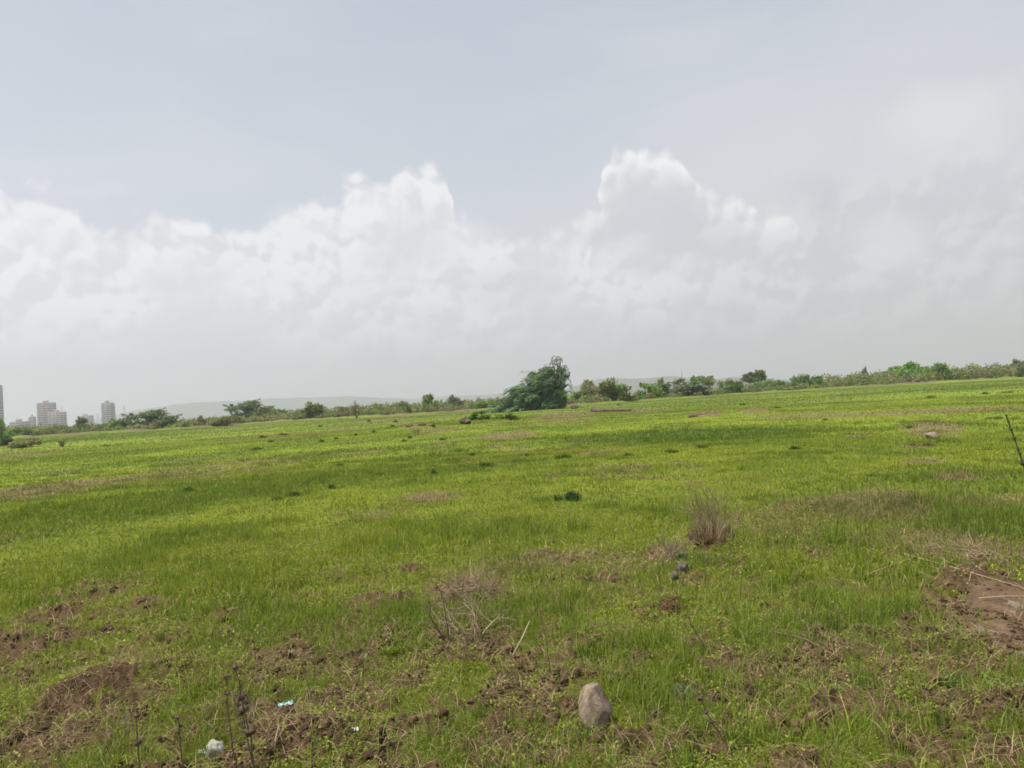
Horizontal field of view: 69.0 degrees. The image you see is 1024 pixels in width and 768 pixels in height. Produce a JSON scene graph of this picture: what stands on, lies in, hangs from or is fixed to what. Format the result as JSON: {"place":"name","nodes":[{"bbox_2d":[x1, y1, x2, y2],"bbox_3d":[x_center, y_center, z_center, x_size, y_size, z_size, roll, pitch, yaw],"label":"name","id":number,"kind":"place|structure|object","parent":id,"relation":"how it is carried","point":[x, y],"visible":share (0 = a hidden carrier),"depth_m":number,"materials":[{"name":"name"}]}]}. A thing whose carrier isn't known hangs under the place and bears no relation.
{"place":"outdoors","nodes":[
{"label":"outdoors","id":0,"kind":"place"},
{"bbox_2d":[94,393,509,424],"bbox_3d":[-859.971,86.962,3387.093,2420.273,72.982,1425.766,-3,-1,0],"label":"hills","id":1,"kind":"structure","parent":0,"point":[195,410],"depth_m":3148.94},
{"bbox_2d":[0,376,1023,767],"bbox_3d":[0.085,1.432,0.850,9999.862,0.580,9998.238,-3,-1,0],"label":"ground","id":2,"kind":"structure","parent":0,"point":[130,670],"depth_m":5.73,"materials":[{"name":"plant"}]},
{"bbox_2d":[0,385,3,421],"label":"apartment tower","id":3,"kind":"structure","parent":2,"relation":"on","point":[1,404],"depth_m":783.66,"materials":[{"name":"grey concrete"}]},
{"bbox_2d":[0,418,5,436],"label":"tree","id":4,"kind":"object","parent":2,"relation":"on","point":[2,427],"visible":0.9,"depth_m":123.34,"materials":[{"name":"green plant"}]},
{"bbox_2d":[0,435,13,445],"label":"shrub","id":5,"kind":"object","parent":2,"relation":"on","point":[4,440],"visible":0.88,"depth_m":72.52,"materials":[{"name":"green plant"}]},
{"bbox_2d":[3,427,31,436],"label":"bush","id":6,"kind":"object","parent":2,"relation":"on","point":[15,431],"visible":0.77,"depth_m":130.93,"materials":[{"name":"green plant"}]},
{"bbox_2d":[9,419,29,426],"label":"office building","id":7,"kind":"structure","parent":2,"relation":"on","point":[19,422],"depth_m":750.82,"materials":[{"name":"grey concrete"}]},
{"bbox_2d":[5,437,41,448],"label":"shrub","id":8,"kind":"object","parent":2,"relation":"on","point":[22,443],"visible":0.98,"depth_m":61.80,"materials":[{"name":"green plant"}]},
{"bbox_2d":[28,415,35,426],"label":"apartment block","id":9,"kind":"structure","parent":2,"relation":"on","point":[32,420],"depth_m":966.00,"materials":[{"name":"grey concrete"}]},
{"bbox_2d":[37,400,66,427],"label":"apartment tower","id":10,"kind":"structure","parent":2,"relation":"on","point":[48,413],"depth_m":888.03,"materials":[{"name":"grey concrete"}]},
{"bbox_2d":[37,424,69,431],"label":"bush","id":11,"kind":"object","parent":2,"relation":"on","point":[44,429],"visible":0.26,"depth_m":145.93,"materials":[{"name":"green plant"}]},
{"bbox_2d":[70,416,95,430],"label":"bush","id":12,"kind":"object","parent":2,"relation":"on","point":[80,423],"visible":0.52,"depth_m":152.50,"materials":[{"name":"green plant"}]},
{"bbox_2d":[79,414,93,424],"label":"apartment block","id":13,"kind":"structure","parent":2,"relation":"on","point":[90,418],"depth_m":1129.61,"materials":[{"name":"grey concrete"}]},
{"bbox_2d":[101,400,115,423],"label":"apartment block","id":14,"kind":"structure","parent":2,"relation":"on","point":[107,410],"depth_m":878.23,"materials":[{"name":"grey concrete"}]},
{"bbox_2d":[56,690,164,747],"bbox_3d":[-2.062,1.702,3.814,0.498,0.243,0.550,-3,-1,-28],"label":"dry brushwood","id":15,"kind":"object","parent":2,"relation":"on","point":[126,717],"visible":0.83,"depth_m":3.82,"materials":[{"name":"plant"}]},
{"bbox_2d":[96,418,133,430],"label":"bush","id":16,"kind":"object","parent":2,"relation":"on","point":[120,423],"visible":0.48,"depth_m":150.68,"materials":[{"name":"green plant"}]},
{"bbox_2d":[131,711,143,767],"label":"seed stem","id":17,"kind":"object","parent":2,"relation":"on","point":[137,742],"visible":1,"depth_m":2.72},
{"bbox_2d":[121,408,183,427],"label":"windswept tree","id":18,"kind":"object","parent":2,"relation":"on","point":[152,416],"visible":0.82,"depth_m":144.55,"materials":[{"name":"green plant"}]},
{"bbox_2d":[151,627,167,642],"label":"grass clump","id":19,"kind":"object","parent":2,"relation":"on","point":[161,637],"visible":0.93,"depth_m":5.33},
{"bbox_2d":[174,715,183,767],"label":"seed stem","id":20,"kind":"object","parent":2,"relation":"on","point":[177,717],"visible":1,"depth_m":2.83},
{"bbox_2d":[196,415,207,424],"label":"bush","id":21,"kind":"object","parent":2,"relation":"on","point":[200,419],"visible":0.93,"depth_m":156.28,"materials":[{"name":"green plant"}]},
{"bbox_2d":[205,739,223,758],"bbox_3d":[-1.375,1.703,3.450,0.084,0.104,0.074,-3,-1,3],"label":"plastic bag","id":22,"kind":"object","parent":2,"relation":"on","point":[214,743],"visible":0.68,"depth_m":3.43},
{"bbox_2d":[173,691,259,722],"bbox_3d":[-1.539,1.702,3.942,0.466,0.170,0.370,-3,-1,0],"label":"dry brushwood","id":23,"kind":"object","parent":2,"relation":"on","point":[216,705],"visible":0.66,"depth_m":3.93,"materials":[{"name":"plant"}]},
{"bbox_2d":[209,415,242,426],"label":"bush","id":24,"kind":"object","parent":2,"relation":"on","point":[216,422],"visible":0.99,"depth_m":125.16,"materials":[{"name":"green plant"}]},
{"bbox_2d":[192,693,263,724],"bbox_3d":[-1.514,1.734,3.937,0.392,0.188,0.382,-4,-1,32],"label":"dead plant heap","id":25,"kind":"object","parent":2,"relation":"on","point":[219,712],"visible":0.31,"depth_m":3.91,"materials":[{"name":"plant"}]},
{"bbox_2d":[222,690,236,767],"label":"seed stem","id":26,"kind":"object","parent":2,"relation":"on","point":[226,693],"visible":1,"depth_m":2.94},
{"bbox_2d":[230,664,256,767],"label":"seed stem","id":27,"kind":"object","parent":2,"relation":"on","point":[248,731],"visible":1,"depth_m":2.91,"materials":[{"name":"plant"}]},
{"bbox_2d":[235,679,253,766],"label":"seed stem","id":28,"kind":"object","parent":2,"relation":"on","point":[241,710],"visible":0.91,"depth_m":3.01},
{"bbox_2d":[223,398,274,417],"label":"windswept tree","id":29,"kind":"object","parent":2,"relation":"on","point":[248,408],"visible":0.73,"depth_m":172.32,"materials":[{"name":"green plant"}]},
{"bbox_2d":[261,406,290,415],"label":"windswept tree","id":30,"kind":"object","parent":2,"relation":"on","point":[273,411],"visible":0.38,"depth_m":187.94,"materials":[{"name":"green plant"}]},
{"bbox_2d":[295,401,324,418],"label":"bush","id":31,"kind":"object","parent":2,"relation":"on","point":[308,411],"visible":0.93,"depth_m":140.07,"materials":[{"name":"green plant"}]},
{"bbox_2d":[348,401,361,418],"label":"dead tree","id":32,"kind":"object","parent":2,"relation":"on","point":[354,410],"visible":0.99,"depth_m":119.76,"materials":[{"name":"brown plant"}]},
{"bbox_2d":[366,403,384,412],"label":"bush","id":33,"kind":"object","parent":2,"relation":"on","point":[373,406],"visible":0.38,"depth_m":146.32,"materials":[{"name":"green plant"}]},
{"bbox_2d":[379,645,401,654],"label":"herb","id":34,"kind":"object","parent":2,"relation":"on","point":[389,651],"visible":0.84,"depth_m":4.73,"materials":[{"name":"green plant"}]},
{"bbox_2d":[397,400,411,412],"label":"bush","id":35,"kind":"object","parent":2,"relation":"on","point":[409,409],"visible":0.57,"depth_m":148.12,"materials":[{"name":"green plant"}]},
{"bbox_2d":[373,639,437,662],"bbox_3d":[-0.653,1.732,4.826,0.500,0.123,0.443,-3,-1,0],"label":"dead plant heap","id":36,"kind":"object","parent":2,"relation":"on","point":[408,653],"visible":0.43,"depth_m":4.76,"materials":[{"name":"plant"}]},
{"bbox_2d":[421,393,438,410],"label":"tree","id":37,"kind":"object","parent":2,"relation":"on","point":[427,399],"visible":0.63,"depth_m":148.84,"materials":[{"name":"green plant"}]},
{"bbox_2d":[412,571,463,645],"bbox_3d":[-0.446,1.494,4.839,0.450,0.481,0.211,-2,-2,-43],"label":"forked twig","id":38,"kind":"object","parent":2,"relation":"on","point":[442,634],"visible":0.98,"depth_m":4.86,"materials":[{"name":"wood"}]},
{"bbox_2d":[386,565,515,646],"bbox_3d":[-0.385,1.577,5.048,0.983,0.612,0.628,-3,-1,-21],"label":"dry brushwood","id":39,"kind":"object","parent":2,"relation":"on","point":[472,625],"visible":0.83,"depth_m":5.08,"materials":[{"name":"plant"}]},
{"bbox_2d":[438,394,465,408],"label":"bush","id":40,"kind":"object","parent":2,"relation":"on","point":[452,398],"visible":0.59,"depth_m":148.60,"materials":[{"name":"green plant"}]},
{"bbox_2d":[429,631,484,650],"bbox_3d":[-0.355,1.701,4.859,0.357,0.158,0.330,-3,-1,-26],"label":"dead plant heap","id":41,"kind":"object","parent":2,"relation":"on","point":[460,637],"visible":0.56,"depth_m":4.86,"materials":[{"name":"plant"}]},
{"bbox_2d":[459,417,470,423],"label":"rock","id":42,"kind":"object","parent":2,"relation":"on","point":[464,420],"visible":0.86,"depth_m":52.48,"materials":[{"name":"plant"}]},
{"bbox_2d":[438,570,502,599],"bbox_3d":[-0.338,1.668,6.056,0.562,0.267,0.492,-3,-1,0],"label":"dead plant heap","id":43,"kind":"object","parent":2,"relation":"on","point":[470,588],"visible":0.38,"depth_m":6.03,"materials":[{"name":"plant"}]},
{"bbox_2d":[415,538,534,604],"bbox_3d":[-0.290,1.560,5.980,0.957,0.694,0.900,-3,-1,0],"label":"dry brushwood","id":44,"kind":"object","parent":2,"relation":"on","point":[466,586],"visible":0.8,"depth_m":5.96,"materials":[{"name":"plant"}]},
{"bbox_2d":[466,410,491,420],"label":"leafy weed","id":45,"kind":"object","parent":2,"relation":"on","point":[473,416],"visible":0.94,"depth_m":61.73,"materials":[{"name":"green plant"}]},
{"bbox_2d":[464,400,498,408],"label":"bush","id":46,"kind":"object","parent":2,"relation":"on","point":[482,404],"visible":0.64,"depth_m":128.14,"materials":[{"name":"green plant"}]},
{"bbox_2d":[467,692,500,719],"bbox_3d":[-0.137,1.651,3.850,0.190,0.136,0.205,-4,-1,26],"label":"grass clump","id":47,"kind":"object","parent":2,"relation":"on","point":[475,710],"visible":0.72,"depth_m":3.84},
{"bbox_2d":[490,616,512,631],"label":"grass clump","id":48,"kind":"object","parent":2,"relation":"on","point":[504,628],"visible":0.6,"depth_m":5.10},
{"bbox_2d":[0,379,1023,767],"bbox_3d":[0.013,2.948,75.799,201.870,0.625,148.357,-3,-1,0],"label":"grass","id":49,"kind":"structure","parent":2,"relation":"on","point":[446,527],"depth_m":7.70,"materials":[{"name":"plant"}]},
{"bbox_2d":[0,473,1023,767],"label":"soil clods","id":50,"kind":"object","parent":2,"relation":"on","point":[304,725],"visible":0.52,"depth_m":4.14,"materials":[{"name":"soil"}]},
{"bbox_2d":[0,489,1023,767],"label":"weeds","id":51,"kind":"object","parent":2,"relation":"on","point":[8,693],"visible":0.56,"depth_m":4.66,"materials":[{"name":"green plant"}]},
{"bbox_2d":[504,412,519,419],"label":"leafy weed","id":52,"kind":"object","parent":2,"relation":"on","point":[510,415],"visible":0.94,"depth_m":54.62,"materials":[{"name":"green plant"}]},
{"bbox_2d":[5,362,1023,435],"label":"scrub","id":53,"kind":"object","parent":2,"relation":"on","point":[994,370],"visible":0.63,"depth_m":145.83,"materials":[{"name":"green plant"}]},
{"bbox_2d":[512,734,544,760],"bbox_3d":[0.081,1.614,3.320,0.164,0.105,0.177,-4,-1,25],"label":"grass clump","id":54,"kind":"object","parent":2,"relation":"on","point":[528,748],"visible":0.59,"depth_m":3.32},
{"bbox_2d":[485,355,572,412],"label":"leaning tree","id":55,"kind":"object","parent":2,"relation":"on","point":[541,391],"visible":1,"depth_m":93.65,"materials":[{"name":"green plant"}]},
{"bbox_2d":[532,587,550,675],"bbox_3d":[0.171,1.421,4.272,0.078,0.521,0.011,-3,-1,0],"label":"seed stem","id":56,"kind":"object","parent":2,"relation":"on","point":[545,635],"visible":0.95,"depth_m":4.27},
{"bbox_2d":[549,594,575,618],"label":"grass clump","id":57,"kind":"object","parent":2,"relation":"on","point":[565,607],"visible":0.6,"depth_m":5.39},
{"bbox_2d":[552,489,581,500],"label":"grass tuft","id":58,"kind":"object","parent":2,"relation":"on","point":[557,499],"visible":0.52,"depth_m":11.62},
{"bbox_2d":[563,490,581,501],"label":"grass tuft","id":59,"kind":"object","parent":2,"relation":"on","point":[575,496],"visible":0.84,"depth_m":11.51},
{"bbox_2d":[567,517,589,530],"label":"grass clump","id":60,"kind":"object","parent":2,"relation":"on","point":[577,525],"visible":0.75,"depth_m":8.84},
{"bbox_2d":[566,389,593,400],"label":"bush","id":61,"kind":"object","parent":2,"relation":"on","point":[576,395],"visible":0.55,"depth_m":148.51,"materials":[{"name":"green plant"}]},
{"bbox_2d":[571,719,591,741],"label":"grass clump","id":62,"kind":"object","parent":2,"relation":"on","point":[588,727],"visible":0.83,"depth_m":3.46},
{"bbox_2d":[579,379,598,396],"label":"bush","id":63,"kind":"object","parent":2,"relation":"on","point":[589,385],"visible":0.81,"depth_m":182.73,"materials":[{"name":"green plant"}]},
{"bbox_2d":[569,631,610,665],"bbox_3d":[0.475,1.564,4.493,0.258,0.190,0.278,-4,-1,29],"label":"grass clump","id":64,"kind":"object","parent":2,"relation":"on","point":[595,648],"visible":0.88,"depth_m":4.48,"materials":[{"name":"plant"}]},
{"bbox_2d":[578,682,612,730],"bbox_3d":[0.408,1.586,3.627,0.169,0.247,0.143,-4,-15,5],"label":"stone","id":65,"kind":"object","parent":2,"relation":"on","point":[601,708],"visible":0.8,"depth_m":3.58,"materials":[{"name":"stone"}]},
{"bbox_2d":[593,721,617,741],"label":"grass clump","id":66,"kind":"object","parent":2,"relation":"on","point":[605,734],"visible":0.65,"depth_m":3.46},
{"bbox_2d":[590,407,630,411],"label":"fallen log","id":67,"kind":"object","parent":2,"relation":"on","point":[606,409],"visible":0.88,"depth_m":68.18,"materials":[{"name":"wood"}]},
{"bbox_2d":[595,377,637,400],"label":"bush","id":68,"kind":"object","parent":2,"relation":"on","point":[613,391],"visible":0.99,"depth_m":126.12,"materials":[{"name":"green plant"}]},
{"bbox_2d":[635,382,664,398],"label":"bush","id":69,"kind":"object","parent":2,"relation":"on","point":[656,390],"visible":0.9,"depth_m":137.86,"materials":[{"name":"green plant"}]},
{"bbox_2d":[645,529,694,562],"bbox_3d":[1.449,1.486,6.951,0.499,0.400,0.515,-4,-1,22],"label":"dry brushwood","id":70,"kind":"object","parent":2,"relation":"on","point":[672,552],"visible":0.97,"depth_m":6.92,"materials":[{"name":"plant"}]},
{"bbox_2d":[657,595,684,613],"bbox_3d":[1.132,1.591,5.360,0.179,0.147,0.186,-4,-2,43],"label":"dead plant heap","id":71,"kind":"object","parent":2,"relation":"on","point":[668,602],"visible":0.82,"depth_m":5.35,"materials":[{"name":"plant"}]},
{"bbox_2d":[660,536,686,555],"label":"dry tuft","id":72,"kind":"object","parent":2,"relation":"on","point":[679,548],"visible":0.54,"depth_m":7.20,"materials":[{"name":"plant"}]},
{"bbox_2d":[669,570,677,579],"bbox_3d":[1.355,1.605,6.248,0.076,0.085,0.074,-4,-1,11],"label":"rock","id":73,"kind":"object","parent":2,"relation":"on","point":[675,574],"visible":0.94,"depth_m":6.22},
{"bbox_2d":[668,550,689,559],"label":"herb","id":74,"kind":"object","parent":2,"relation":"on","point":[679,555],"visible":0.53,"depth_m":7.01,"materials":[{"name":"green plant"}]},
{"bbox_2d":[663,744,697,767],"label":"grass clump","id":75,"kind":"object","parent":2,"relation":"on","point":[679,756],"visible":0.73,"depth_m":3.18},
{"bbox_2d":[675,561,687,572],"bbox_3d":[1.478,1.604,6.491,0.117,0.126,0.088,-4,-1,12],"label":"rock","id":76,"kind":"object","parent":2,"relation":"on","point":[683,565],"visible":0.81,"depth_m":6.46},
{"bbox_2d":[669,682,701,699],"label":"herb","id":77,"kind":"object","parent":2,"relation":"on","point":[681,689],"visible":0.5,"depth_m":3.91,"materials":[{"name":"green plant"}]},
{"bbox_2d":[655,378,718,396],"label":"bush","id":78,"kind":"object","parent":2,"relation":"on","point":[685,388],"visible":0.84,"depth_m":141.06,"materials":[{"name":"green plant"}]},
{"bbox_2d":[695,490,705,585],"bbox_3d":[1.521,1.244,6.005,0.054,0.784,0.020,-4,-1,15],"label":"seed stem","id":79,"kind":"object","parent":2,"relation":"on","point":[703,540],"visible":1,"depth_m":6.00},
{"bbox_2d":[689,375,716,386],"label":"tree","id":80,"kind":"object","parent":2,"relation":"on","point":[706,381],"visible":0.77,"depth_m":162.95,"materials":[{"name":"green plant"}]},
{"bbox_2d":[660,460,746,534],"bbox_3d":[1.932,1.186,7.608,0.907,0.771,0.940,-4,-1,14],"label":"dry brushwood","id":81,"kind":"object","parent":2,"relation":"on","point":[708,513],"visible":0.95,"depth_m":7.62,"materials":[{"name":"plant"}]},
{"bbox_2d":[686,514,736,543],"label":"dry stalks","id":82,"kind":"object","parent":2,"relation":"on","point":[716,530],"visible":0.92,"depth_m":7.28,"materials":[{"name":"plant"}]},
{"bbox_2d":[696,696,727,744],"bbox_3d":[0.875,1.476,3.274,0.130,0.219,0.042,-4,-1,13],"label":"seed stem","id":83,"kind":"object","parent":2,"relation":"on","point":[705,711],"visible":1,"depth_m":3.27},
{"bbox_2d":[717,378,744,393],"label":"bush","id":84,"kind":"object","parent":2,"relation":"on","point":[731,386],"visible":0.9,"depth_m":139.76,"materials":[{"name":"green plant"}]},
{"bbox_2d":[724,722,752,751],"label":"grass clump","id":85,"kind":"object","parent":2,"relation":"on","point":[733,744],"visible":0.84,"depth_m":3.28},
{"bbox_2d":[740,369,766,384],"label":"umbrella tree","id":86,"kind":"object","parent":2,"relation":"on","point":[755,376],"visible":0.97,"depth_m":170.39,"materials":[{"name":"green plant"}]},
{"bbox_2d":[752,378,781,391],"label":"bush","id":87,"kind":"object","parent":2,"relation":"on","point":[764,384],"visible":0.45,"depth_m":156.24,"materials":[{"name":"green plant"}]},
{"bbox_2d":[736,627,843,659],"bbox_3d":[1.688,1.569,4.609,0.106,0.091,0.952,-3,-1,-30],"label":"stick","id":88,"kind":"object","parent":2,"relation":"on","point":[804,639],"visible":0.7,"depth_m":4.43,"materials":[{"name":"wood"}]},
{"bbox_2d":[789,568,815,578],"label":"herb","id":89,"kind":"object","parent":2,"relation":"on","point":[805,572],"visible":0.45,"depth_m":6.16,"materials":[{"name":"green plant"}]},
{"bbox_2d":[789,373,822,387],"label":"bush","id":90,"kind":"object","parent":2,"relation":"on","point":[807,379],"visible":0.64,"depth_m":152.58,"materials":[{"name":"green plant"}]},
{"bbox_2d":[822,599,840,631],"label":"grass clump","id":91,"kind":"object","parent":2,"relation":"on","point":[834,624],"visible":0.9,"depth_m":4.71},
{"bbox_2d":[850,660,882,692],"bbox_3d":[1.792,1.455,3.780,0.159,0.244,0.128,-3,-1,-14],"label":"grass clump","id":92,"kind":"object","parent":2,"relation":"on","point":[873,678],"visible":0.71,"depth_m":3.77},
{"bbox_2d":[877,366,904,377],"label":"bush","id":93,"kind":"object","parent":2,"relation":"on","point":[896,368],"visible":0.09,"depth_m":167.03,"materials":[{"name":"green plant"}]},
{"bbox_2d":[880,598,913,613],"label":"grass clump","id":94,"kind":"object","parent":2,"relation":"on","point":[907,607],"visible":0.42,"depth_m":5.01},
{"bbox_2d":[887,494,913,505],"bbox_3d":[4.529,1.377,8.774,0.350,0.166,0.335,-3,-1,0],"label":"dead plant heap","id":95,"kind":"object","parent":2,"relation":"on","point":[899,499],"visible":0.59,"depth_m":8.73,"materials":[{"name":"plant"}]},
{"bbox_2d":[896,360,951,382],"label":"bush","id":96,"kind":"object","parent":2,"relation":"on","point":[910,367],"visible":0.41,"depth_m":151.79,"materials":[{"name":"green plant"}]},
{"bbox_2d":[925,432,938,438],"bbox_3d":[10.755,1.340,19.078,0.333,0.219,0.214,-4,-1,29],"label":"stone","id":97,"kind":"object","parent":2,"relation":"on","point":[930,435],"visible":0.84,"depth_m":19.03,"materials":[{"name":"stone"}]},
{"bbox_2d":[930,703,950,725],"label":"grass clump","id":98,"kind":"object","parent":2,"relation":"on","point":[945,720],"visible":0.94,"depth_m":3.35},
{"bbox_2d":[938,674,959,688],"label":"herb","id":99,"kind":"object","parent":2,"relation":"on","point":[947,684],"visible":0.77,"depth_m":3.75,"materials":[{"name":"green plant"}]},
{"bbox_2d":[905,527,1011,564],"bbox_3d":[3.845,1.490,6.387,0.901,0.470,0.772,-3,-1,0],"label":"straw swathe","id":100,"kind":"object","parent":2,"relation":"on","point":[963,551],"visible":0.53,"depth_m":6.42,"materials":[{"name":"plant"}]},
{"bbox_2d":[902,553,1023,587],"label":"stick","id":101,"kind":"object","parent":2,"relation":"on","point":[970,572],"visible":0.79,"depth_m":5.74,"materials":[{"name":"wood"}]},
{"bbox_2d":[973,624,1023,653],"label":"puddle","id":102,"kind":"object","parent":2,"relation":"on","point":[982,628],"visible":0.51,"depth_m":4.66,"materials":[{"name":"brown liquid"}]},
{"bbox_2d":[976,597,1023,612],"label":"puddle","id":103,"kind":"object","parent":2,"relation":"on","point":[1018,605],"visible":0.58,"depth_m":5.13,"materials":[{"name":"brown liquid"}]},
{"bbox_2d":[1005,414,1023,466],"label":"seed stem","id":104,"kind":"object","parent":2,"relation":"on","point":[1021,462],"visible":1,"depth_m":2.08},
{"bbox_2d":[1014,365,1023,376],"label":"bush","id":105,"kind":"object","parent":2,"relation":"on","point":[1018,372],"visible":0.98,"depth_m":148.49,"materials":[{"name":"green plant"}]},
{"bbox_2d":[0,403,1023,767],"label":"dry grass","id":106,"kind":"structure","parent":0,"point":[584,551],"depth_m":4.47,"materials":[{"name":"plant"}]},
{"bbox_2d":[0,0,1023,427],"label":"sky","id":107,"kind":"structure","parent":0,"point":[201,200],"materials":[{"name":"white"}]},
{"bbox_2d":[564,376,790,396],"bbox_3d":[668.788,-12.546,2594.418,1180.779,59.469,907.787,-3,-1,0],"label":"hills","id":108,"kind":"structure","parent":0,"point":[634,384],"depth_m":2478.14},
{"bbox_2d":[704,379,823,387],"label":"hills","id":109,"kind":"structure","parent":0,"point":[734,380],"depth_m":1350.19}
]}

